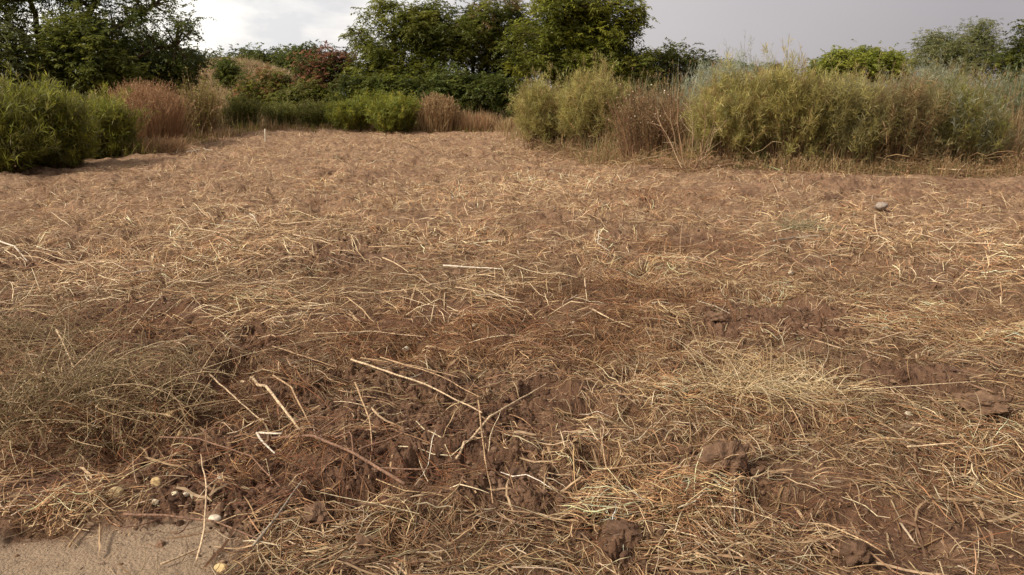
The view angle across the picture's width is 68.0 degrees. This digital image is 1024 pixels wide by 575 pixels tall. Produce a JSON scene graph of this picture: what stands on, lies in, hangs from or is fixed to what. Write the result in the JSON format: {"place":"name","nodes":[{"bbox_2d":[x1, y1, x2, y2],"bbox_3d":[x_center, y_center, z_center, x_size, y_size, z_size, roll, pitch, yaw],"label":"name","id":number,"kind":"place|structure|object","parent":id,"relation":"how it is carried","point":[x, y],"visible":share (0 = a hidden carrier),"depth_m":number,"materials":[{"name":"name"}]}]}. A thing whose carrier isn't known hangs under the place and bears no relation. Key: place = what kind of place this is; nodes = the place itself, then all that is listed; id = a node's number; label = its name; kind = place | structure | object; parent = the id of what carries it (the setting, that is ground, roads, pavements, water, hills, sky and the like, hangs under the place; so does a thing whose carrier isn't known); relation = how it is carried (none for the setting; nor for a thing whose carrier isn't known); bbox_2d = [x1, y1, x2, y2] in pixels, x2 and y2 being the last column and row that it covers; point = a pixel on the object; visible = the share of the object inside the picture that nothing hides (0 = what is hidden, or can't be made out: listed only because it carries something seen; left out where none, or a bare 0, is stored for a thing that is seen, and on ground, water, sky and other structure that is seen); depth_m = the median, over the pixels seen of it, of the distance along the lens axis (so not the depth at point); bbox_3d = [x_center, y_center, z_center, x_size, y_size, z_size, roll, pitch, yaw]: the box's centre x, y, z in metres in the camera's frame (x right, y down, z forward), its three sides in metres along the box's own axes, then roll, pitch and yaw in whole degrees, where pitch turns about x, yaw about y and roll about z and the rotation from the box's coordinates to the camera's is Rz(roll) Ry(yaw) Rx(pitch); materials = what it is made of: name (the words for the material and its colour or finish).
{"place":"outdoors","nodes":[
{"label":"outdoors","id":0,"kind":"place"},
{"bbox_2d":[0,87,1023,574],"bbox_3d":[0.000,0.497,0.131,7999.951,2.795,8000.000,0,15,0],"label":"ground","id":1,"kind":"structure","parent":0,"point":[132,553],"depth_m":4.68,"materials":[{"name":"soil"}]},
{"bbox_2d":[0,240,27,260],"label":"dry stalk","id":2,"kind":"object","parent":1,"relation":"on","point":[16,248],"visible":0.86,"depth_m":7.02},
{"bbox_2d":[0,11,61,97],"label":"tree","id":3,"kind":"object","parent":1,"relation":"on","point":[10,52],"visible":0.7,"depth_m":20.75,"materials":[{"name":"green plant"}]},
{"bbox_2d":[0,70,84,173],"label":"leafy shrub","id":4,"kind":"object","parent":1,"relation":"on","point":[15,136],"visible":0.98,"depth_m":13.86,"materials":[{"name":"green plant"}]},
{"bbox_2d":[1,60,112,168],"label":"leafy shrub","id":5,"kind":"object","parent":1,"relation":"on","point":[75,150],"visible":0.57,"depth_m":14.81,"materials":[{"name":"green plant"}]},
{"bbox_2d":[68,524,84,546],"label":"dry stalk","id":6,"kind":"object","parent":1,"relation":"on","point":[75,536],"visible":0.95,"depth_m":2.60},
{"bbox_2d":[8,0,164,98],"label":"tree","id":7,"kind":"object","parent":1,"relation":"on","point":[78,38],"visible":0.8,"depth_m":21.64,"materials":[{"name":"green plant"}]},
{"bbox_2d":[0,251,204,378],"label":"weed heap","id":8,"kind":"object","parent":1,"relation":"on","point":[21,327],"visible":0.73,"depth_m":4.40,"materials":[{"name":"beige plant"}]},
{"bbox_2d":[0,0,214,76],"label":"broadleaf tree","id":9,"kind":"object","parent":1,"relation":"on","point":[137,26],"visible":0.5,"depth_m":23.46,"materials":[{"name":"green plant"}]},
{"bbox_2d":[68,82,159,158],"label":"leafy shrub","id":10,"kind":"object","parent":1,"relation":"on","point":[119,124],"visible":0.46,"depth_m":17.26,"materials":[{"name":"green plant"}]},
{"bbox_2d":[108,486,123,497],"bbox_3d":[-1.486,0.770,2.853,0.056,0.040,0.052,0,15,0],"label":"fallen nut","id":11,"kind":"object","parent":1,"relation":"on","point":[114,488],"visible":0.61,"depth_m":2.84,"materials":[{"name":"food"}]},
{"bbox_2d":[129,295,161,332],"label":"dry stalk","id":12,"kind":"object","parent":1,"relation":"on","point":[133,327],"visible":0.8,"depth_m":4.86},
{"bbox_2d":[150,477,161,486],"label":"pebble","id":13,"kind":"object","parent":1,"relation":"on","point":[155,482],"visible":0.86,"depth_m":2.90,"materials":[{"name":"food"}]},
{"bbox_2d":[98,77,214,144],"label":"grass clump","id":14,"kind":"object","parent":1,"relation":"on","point":[165,120],"visible":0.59,"depth_m":20.00,"materials":[{"name":"plant"}]},
{"bbox_2d":[100,31,218,98],"bbox_3d":[-12.310,-7.074,26.135,4.460,3.603,3.833,0,15,0],"label":"tree","id":15,"kind":"object","parent":1,"relation":"on","point":[163,76],"visible":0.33,"depth_m":25.30,"materials":[{"name":"green plant"}]},
{"bbox_2d":[121,133,207,154],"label":"grass clump","id":16,"kind":"object","parent":1,"relation":"on","point":[174,144],"visible":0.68,"depth_m":18.29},
{"bbox_2d":[160,548,198,564],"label":"dry stalk","id":17,"kind":"object","parent":1,"relation":"on","point":[170,560],"visible":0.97,"depth_m":2.46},
{"bbox_2d":[114,513,262,540],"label":"dead branch","id":18,"kind":"object","parent":1,"relation":"on","point":[166,515],"visible":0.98,"depth_m":2.62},
{"bbox_2d":[167,63,229,138],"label":"tall weed","id":19,"kind":"object","parent":1,"relation":"on","point":[201,120],"visible":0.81,"depth_m":22.89,"materials":[{"name":"brown plant"}]},
{"bbox_2d":[195,454,206,561],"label":"dry stalk","id":20,"kind":"object","parent":1,"relation":"on","point":[200,546],"visible":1,"depth_m":2.59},
{"bbox_2d":[0,231,407,486],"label":"weed heap","id":21,"kind":"object","parent":1,"relation":"on","point":[21,393],"visible":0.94,"depth_m":3.42,"materials":[{"name":"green plant"}]},
{"bbox_2d":[208,514,221,522],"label":"pebble","id":22,"kind":"object","parent":1,"relation":"on","point":[215,517],"visible":0.85,"depth_m":2.65,"materials":[{"name":"stone"}]},
{"bbox_2d":[160,414,280,486],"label":"dead branch","id":23,"kind":"object","parent":1,"relation":"on","point":[221,445],"visible":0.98,"depth_m":3.09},
{"bbox_2d":[214,563,227,572],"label":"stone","id":24,"kind":"object","parent":1,"relation":"on","point":[222,566],"visible":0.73,"depth_m":2.41,"materials":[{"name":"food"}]},
{"bbox_2d":[208,51,253,93],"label":"round bush","id":25,"kind":"object","parent":1,"relation":"on","point":[228,75],"visible":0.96,"depth_m":34.77,"materials":[{"name":"green plant"}]},
{"bbox_2d":[204,42,259,59],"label":"distant tree","id":26,"kind":"object","parent":1,"relation":"on","point":[231,54],"visible":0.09,"depth_m":58.70,"materials":[{"name":"green plant"}]},
{"bbox_2d":[213,272,257,300],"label":"dry stalk","id":27,"kind":"object","parent":1,"relation":"on","point":[220,296],"visible":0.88,"depth_m":5.51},
{"bbox_2d":[209,374,270,421],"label":"dry stalk","id":28,"kind":"object","parent":1,"relation":"on","point":[228,391],"visible":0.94,"depth_m":3.58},
{"bbox_2d":[217,80,266,128],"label":"tall weed","id":29,"kind":"object","parent":1,"relation":"on","point":[246,106],"visible":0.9,"depth_m":26.52,"materials":[{"name":"green plant"}]},
{"bbox_2d":[225,62,304,109],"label":"yellowing bush","id":30,"kind":"object","parent":1,"relation":"on","point":[266,83],"visible":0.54,"depth_m":32.64,"materials":[{"name":"green plant"}]},
{"bbox_2d":[256,432,274,453],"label":"dry stalk","id":31,"kind":"object","parent":1,"relation":"on","point":[264,443],"visible":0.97,"depth_m":3.11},
{"bbox_2d":[242,42,290,65],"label":"distant tree","id":32,"kind":"object","parent":1,"relation":"on","point":[259,54],"visible":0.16,"depth_m":56.61,"materials":[{"name":"green plant"}]},
{"bbox_2d":[241,376,301,431],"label":"dry stalk","id":33,"kind":"object","parent":1,"relation":"on","point":[269,390],"visible":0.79,"depth_m":3.56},
{"bbox_2d":[252,480,302,546],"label":"dry stalk","id":34,"kind":"object","parent":1,"relation":"on","point":[266,528],"visible":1,"depth_m":2.55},
{"bbox_2d":[260,97,299,126],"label":"tall weed","id":35,"kind":"object","parent":1,"relation":"on","point":[284,108],"visible":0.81,"depth_m":27.49,"materials":[{"name":"green plant"}]},
{"bbox_2d":[272,375,310,425],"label":"dry stalk","id":36,"kind":"object","parent":1,"relation":"on","point":[279,379],"visible":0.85,"depth_m":3.66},
{"bbox_2d":[267,39,329,75],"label":"distant tree","id":37,"kind":"object","parent":1,"relation":"on","point":[283,62],"visible":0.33,"depth_m":55.05,"materials":[{"name":"green plant"}]},
{"bbox_2d":[258,70,341,120],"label":"yellowing bush","id":38,"kind":"object","parent":1,"relation":"on","point":[296,95],"visible":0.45,"depth_m":31.66,"materials":[{"name":"green plant"}]},
{"bbox_2d":[272,346,334,366],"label":"dry stalk","id":39,"kind":"object","parent":1,"relation":"on","point":[300,355],"visible":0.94,"depth_m":4.25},
{"bbox_2d":[281,219,332,224],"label":"dry stalk","id":40,"kind":"object","parent":1,"relation":"on","point":[303,222],"visible":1,"depth_m":8.07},
{"bbox_2d":[290,93,332,126],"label":"tall weed","id":41,"kind":"object","parent":1,"relation":"on","point":[310,109],"visible":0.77,"depth_m":26.99,"materials":[{"name":"green plant"}]},
{"bbox_2d":[301,501,332,525],"bbox_3d":[-0.680,0.793,2.655,0.112,0.068,0.124,-5,16,-20],"label":"earth clod","id":42,"kind":"object","parent":1,"relation":"on","point":[318,511],"visible":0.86,"depth_m":2.64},
{"bbox_2d":[283,40,364,97],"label":"red shrub","id":43,"kind":"object","parent":1,"relation":"on","point":[325,67],"visible":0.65,"depth_m":32.33,"materials":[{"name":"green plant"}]},
{"bbox_2d":[320,87,372,130],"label":"leafy shrub","id":44,"kind":"object","parent":1,"relation":"on","point":[350,110],"visible":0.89,"depth_m":25.91,"materials":[{"name":"green plant"}]},
{"bbox_2d":[354,382,372,451],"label":"dry stalk","id":45,"kind":"object","parent":1,"relation":"on","point":[366,412],"visible":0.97,"depth_m":3.27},
{"bbox_2d":[271,411,460,485],"bbox_3d":[-0.587,0.613,3.168,0.828,0.143,0.412,11,18,36],"label":"dead branch","id":46,"kind":"object","parent":1,"relation":"on","point":[380,469],"visible":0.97,"depth_m":3.01,"materials":[{"name":"wood"}]},
{"bbox_2d":[353,533,378,556],"bbox_3d":[-0.489,0.864,2.521,0.081,0.075,0.116,-10,18,-33],"label":"earth clod","id":47,"kind":"object","parent":1,"relation":"on","point":[360,539],"visible":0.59,"depth_m":2.50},
{"bbox_2d":[314,331,424,336],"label":"dry stalk","id":48,"kind":"object","parent":1,"relation":"on","point":[365,331],"visible":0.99,"depth_m":4.60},
{"bbox_2d":[326,63,445,103],"bbox_3d":[-5.017,-7.604,30.110,5.072,2.521,3.024,0,15,0],"label":"tree","id":49,"kind":"object","parent":1,"relation":"on","point":[353,81],"visible":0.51,"depth_m":29.71,"materials":[{"name":"green plant"}]},
{"bbox_2d":[363,89,421,131],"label":"leafy shrub","id":50,"kind":"object","parent":1,"relation":"on","point":[389,113],"visible":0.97,"depth_m":25.51,"materials":[{"name":"green plant"}]},
{"bbox_2d":[338,0,480,88],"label":"feathery tree","id":51,"kind":"object","parent":1,"relation":"on","point":[425,34],"visible":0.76,"depth_m":30.92,"materials":[{"name":"green plant"}]},
{"bbox_2d":[360,357,458,377],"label":"dry stalk","id":52,"kind":"object","parent":1,"relation":"on","point":[406,364],"visible":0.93,"depth_m":3.92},
{"bbox_2d":[350,358,481,412],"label":"dry stalk","id":53,"kind":"object","parent":1,"relation":"on","point":[351,359],"visible":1,"depth_m":3.73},
{"bbox_2d":[380,356,478,396],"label":"dry stalk","id":54,"kind":"object","parent":1,"relation":"on","point":[426,371],"visible":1,"depth_m":3.80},
{"bbox_2d":[413,91,464,132],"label":"grass clump","id":55,"kind":"object","parent":1,"relation":"on","point":[437,112],"visible":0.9,"depth_m":25.95,"materials":[{"name":"plant"}]},
{"bbox_2d":[429,267,495,285],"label":"dry stalk","id":56,"kind":"object","parent":1,"relation":"on","point":[458,279],"visible":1,"depth_m":5.95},
{"bbox_2d":[443,265,501,269],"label":"dry stalk","id":57,"kind":"object","parent":1,"relation":"on","point":[469,267],"visible":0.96,"depth_m":6.25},
{"bbox_2d":[413,61,538,122],"bbox_3d":[-1.048,-7.447,29.413,5.675,2.576,2.971,0,15,0],"label":"tree","id":58,"kind":"object","parent":1,"relation":"on","point":[487,93],"visible":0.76,"depth_m":28.86,"materials":[{"name":"green plant"}]},
{"bbox_2d":[453,110,502,132],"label":"grass clump","id":59,"kind":"object","parent":1,"relation":"on","point":[468,121],"visible":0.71,"depth_m":26.47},
{"bbox_2d":[422,0,545,114],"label":"feathery tree","id":60,"kind":"object","parent":1,"relation":"on","point":[489,35],"visible":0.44,"depth_m":32.34,"materials":[{"name":"green plant"}]},
{"bbox_2d":[477,400,492,502],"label":"dry stalk","id":61,"kind":"object","parent":1,"relation":"on","point":[484,448],"visible":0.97,"depth_m":3.13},
{"bbox_2d":[455,383,546,458],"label":"dry stalk","id":62,"kind":"object","parent":1,"relation":"on","point":[479,429],"visible":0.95,"depth_m":3.31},
{"bbox_2d":[488,116,517,131],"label":"grass clump","id":63,"kind":"object","parent":1,"relation":"on","point":[507,121],"visible":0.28,"depth_m":26.07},
{"bbox_2d":[0,164,1023,574],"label":"twig litter","id":64,"kind":"object","parent":1,"relation":"on","point":[334,344],"visible":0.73,"depth_m":3.72,"materials":[{"name":"plant"}]},
{"bbox_2d":[0,181,1023,574],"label":"earth crumbs","id":65,"kind":"object","parent":1,"relation":"on","point":[420,481],"visible":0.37,"depth_m":3.15,"materials":[{"name":"soil"}]},
{"bbox_2d":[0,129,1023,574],"bbox_3d":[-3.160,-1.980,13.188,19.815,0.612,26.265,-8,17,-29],"label":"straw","id":66,"kind":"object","parent":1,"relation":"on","point":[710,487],"visible":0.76,"depth_m":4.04,"materials":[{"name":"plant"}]},
{"bbox_2d":[504,466,524,481],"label":"earth clod","id":67,"kind":"object","parent":1,"relation":"on","point":[513,471],"visible":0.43,"depth_m":3.01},
{"bbox_2d":[508,485,526,502],"bbox_3d":[0.032,0.778,2.867,0.102,0.066,0.110,0,15,0],"label":"earth clod","id":68,"kind":"object","parent":1,"relation":"on","point":[520,490],"visible":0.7,"depth_m":2.84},
{"bbox_2d":[474,306,569,344],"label":"dead branch","id":69,"kind":"object","parent":1,"relation":"on","point":[518,324],"visible":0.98,"depth_m":4.49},
{"bbox_2d":[530,463,542,473],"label":"earth clod","id":70,"kind":"object","parent":1,"relation":"on","point":[535,468],"visible":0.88,"depth_m":3.00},
{"bbox_2d":[505,61,580,150],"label":"broom shrub","id":71,"kind":"object","parent":1,"relation":"on","point":[535,106],"visible":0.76,"depth_m":18.15,"materials":[{"name":"green plant"}]},
{"bbox_2d":[87,53,1023,178],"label":"tall grass","id":72,"kind":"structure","parent":1,"relation":"on","point":[686,148],"depth_m":15.23,"materials":[{"name":"plant"}]},
{"bbox_2d":[566,529,590,542],"bbox_3d":[0.236,0.864,2.625,0.084,0.050,0.069,14,20,42],"label":"earth clod","id":73,"kind":"object","parent":1,"relation":"on","point":[580,535],"visible":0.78,"depth_m":2.61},
{"bbox_2d":[491,0,667,98],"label":"dense tree","id":74,"kind":"object","parent":1,"relation":"on","point":[580,30],"visible":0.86,"depth_m":28.87,"materials":[{"name":"green plant"}]},
{"bbox_2d":[545,47,636,152],"bbox_3d":[1.942,-4.324,17.549,2.538,2.412,2.380,0,15,0],"label":"broom shrub","id":75,"kind":"object","parent":1,"relation":"on","point":[591,94],"visible":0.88,"depth_m":17.28,"materials":[{"name":"green plant"}]},
{"bbox_2d":[602,519,642,542],"bbox_3d":[0.380,0.839,2.613,0.144,0.064,0.110,0,15,0],"label":"earth clod","id":76,"kind":"object","parent":1,"relation":"on","point":[614,528],"visible":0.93,"depth_m":2.59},
{"bbox_2d":[591,428,673,472],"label":"dead branch","id":77,"kind":"object","parent":1,"relation":"on","point":[604,469],"visible":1,"depth_m":2.97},
{"bbox_2d":[599,76,695,164],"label":"tall weed","id":78,"kind":"object","parent":1,"relation":"on","point":[645,131],"visible":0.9,"depth_m":15.42,"materials":[{"name":"brown plant"}]},
{"bbox_2d":[630,37,731,106],"bbox_3d":[6.756,-8.588,31.897,5.361,3.627,3.246,-5,16,-18],"label":"tree","id":79,"kind":"object","parent":1,"relation":"on","point":[665,63],"visible":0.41,"depth_m":31.20,"materials":[{"name":"green plant"}]},
{"bbox_2d":[643,87,728,172],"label":"dead shrub","id":80,"kind":"object","parent":1,"relation":"on","point":[692,137],"visible":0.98,"depth_m":13.28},
{"bbox_2d":[702,311,728,322],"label":"earth clod","id":81,"kind":"object","parent":1,"relation":"on","point":[717,317],"visible":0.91,"depth_m":4.88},
{"bbox_2d":[698,439,749,479],"bbox_3d":[0.837,0.680,3.001,0.179,0.166,0.232,6,16,20],"label":"earth clod","id":82,"kind":"object","parent":1,"relation":"on","point":[720,450],"visible":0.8,"depth_m":2.95,"materials":[{"name":"soil"}]},
{"bbox_2d":[680,48,781,167],"bbox_3d":[4.152,-3.351,14.209,2.105,2.275,2.126,0,15,0],"label":"broom shrub","id":83,"kind":"object","parent":1,"relation":"on","point":[733,105],"visible":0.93,"depth_m":13.96,"materials":[{"name":"green plant"}]},
{"bbox_2d":[453,135,1023,177],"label":"brush litter","id":84,"kind":"object","parent":1,"relation":"on","point":[671,160],"visible":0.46,"depth_m":13.78,"materials":[{"name":"plant"}]},
{"bbox_2d":[673,31,806,105],"bbox_3d":[6.077,-5.325,20.249,3.603,2.947,3.539,0,15,0],"label":"feathery shrub","id":85,"kind":"object","parent":1,"relation":"on","point":[709,69],"visible":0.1,"depth_m":19.83,"materials":[{"name":"green plant"}]},
{"bbox_2d":[717,56,763,70],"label":"distant tree","id":86,"kind":"object","parent":1,"relation":"on","point":[742,64],"visible":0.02,"depth_m":66.81,"materials":[{"name":"green plant"}]},
{"bbox_2d":[725,33,849,170],"bbox_3d":[5.154,-3.418,14.095,2.390,2.528,2.216,13,20,41],"label":"broom shrub","id":87,"kind":"object","parent":1,"relation":"on","point":[791,106],"visible":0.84,"depth_m":13.65,"materials":[{"name":"green plant"}]},
{"bbox_2d":[773,235,820,241],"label":"dry stalk","id":88,"kind":"object","parent":1,"relation":"on","point":[780,239],"visible":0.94,"depth_m":7.47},
{"bbox_2d":[789,306,813,315],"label":"earth clod","id":89,"kind":"object","parent":1,"relation":"on","point":[804,309],"visible":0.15,"depth_m":5.39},
{"bbox_2d":[739,198,869,242],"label":"wilted weed","id":90,"kind":"object","parent":1,"relation":"on","point":[801,224],"visible":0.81,"depth_m":8.01,"materials":[{"name":"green plant"}]},
{"bbox_2d":[791,257,826,284],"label":"dry stalk","id":91,"kind":"object","parent":1,"relation":"on","point":[807,269],"visible":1,"depth_m":6.19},
{"bbox_2d":[659,331,973,440],"bbox_3d":[1.413,0.411,3.819,1.414,0.324,1.252,0,15,0],"label":"hay tuft","id":92,"kind":"object","parent":1,"relation":"on","point":[777,384],"visible":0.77,"depth_m":3.74,"materials":[{"name":"beige plant"}]},
{"bbox_2d":[822,195,843,201],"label":"earth clod","id":93,"kind":"object","parent":1,"relation":"on","point":[833,197],"visible":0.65,"depth_m":10.13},
{"bbox_2d":[831,539,870,566],"bbox_3d":[1.118,0.872,2.510,0.134,0.064,0.128,0,15,0],"label":"earth clod","id":94,"kind":"object","parent":1,"relation":"on","point":[852,553],"visible":0.98,"depth_m":2.48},
{"bbox_2d":[812,60,893,89],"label":"broom shrub","id":95,"kind":"object","parent":1,"relation":"on","point":[858,77],"depth_m":20.32,"materials":[{"name":"green plant"}]},
{"bbox_2d":[806,54,904,170],"bbox_3d":[6.145,-3.239,14.056,2.283,2.201,2.245,-10,18,-32],"label":"shrub","id":96,"kind":"object","parent":1,"relation":"on","point":[853,117],"visible":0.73,"depth_m":13.58,"materials":[{"name":"green plant"}]},
{"bbox_2d":[796,39,927,84],"bbox_3d":[16.761,-9.973,36.548,5.835,3.960,3.858,0,15,0],"label":"distant tree","id":97,"kind":"object","parent":1,"relation":"on","point":[869,56],"visible":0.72,"depth_m":35.85,"materials":[{"name":"green plant"}]},
{"bbox_2d":[874,202,887,209],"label":"grey stone","id":98,"kind":"object","parent":1,"relation":"on","point":[883,205],"visible":0.95,"depth_m":9.21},
{"bbox_2d":[850,50,976,172],"bbox_3d":[7.194,-3.231,13.977,2.474,2.222,2.396,0,15,0],"label":"shrub","id":99,"kind":"object","parent":1,"relation":"on","point":[925,122],"visible":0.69,"depth_m":13.60,"materials":[{"name":"green plant"}]},
{"bbox_2d":[879,42,974,94],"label":"feathery shrub","id":100,"kind":"object","parent":1,"relation":"on","point":[934,66],"visible":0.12,"depth_m":20.07,"materials":[{"name":"green plant"}]},
{"bbox_2d":[907,443,953,447],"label":"dry stalk","id":101,"kind":"object","parent":1,"relation":"on","point":[909,446],"visible":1,"depth_m":3.09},
{"bbox_2d":[900,15,1012,86],"bbox_3d":[20.378,-9.936,34.578,5.179,4.648,4.339,0,15,0],"label":"distant tree","id":102,"kind":"object","parent":1,"relation":"on","point":[933,44],"visible":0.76,"depth_m":34.05,"materials":[{"name":"green plant"}]},
{"bbox_2d":[911,50,1022,167],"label":"shrub","id":103,"kind":"object","parent":1,"relation":"on","point":[985,123],"visible":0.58,"depth_m":13.74,"materials":[{"name":"green plant"}]},
{"bbox_2d":[940,242,1022,245],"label":"dry stalk","id":104,"kind":"object","parent":1,"relation":"on","point":[975,243],"visible":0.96,"depth_m":7.07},
{"bbox_2d":[952,390,1013,416],"bbox_3d":[2.199,0.549,3.559,0.236,0.111,0.234,0,15,0],"label":"earth clod","id":105,"kind":"object","parent":1,"relation":"on","point":[991,404],"visible":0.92,"depth_m":3.51,"materials":[{"name":"soil"}]},
{"bbox_2d":[976,19,1023,84],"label":"distant tree","id":106,"kind":"object","parent":1,"relation":"on","point":[1007,59],"visible":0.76,"depth_m":32.72,"materials":[{"name":"green plant"}]},
{"bbox_2d":[976,53,1023,133],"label":"feathery shrub","id":107,"kind":"object","parent":1,"relation":"on","point":[1005,83],"visible":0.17,"depth_m":15.64,"materials":[{"name":"green plant"}]},
{"bbox_2d":[995,90,1023,169],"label":"dead shrub","id":108,"kind":"object","parent":1,"relation":"on","point":[1007,135],"visible":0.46,"depth_m":13.86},
{"bbox_2d":[0,0,1023,86],"label":"sky","id":109,"kind":"structure","parent":0,"point":[817,25],"materials":[{"name":"white"}]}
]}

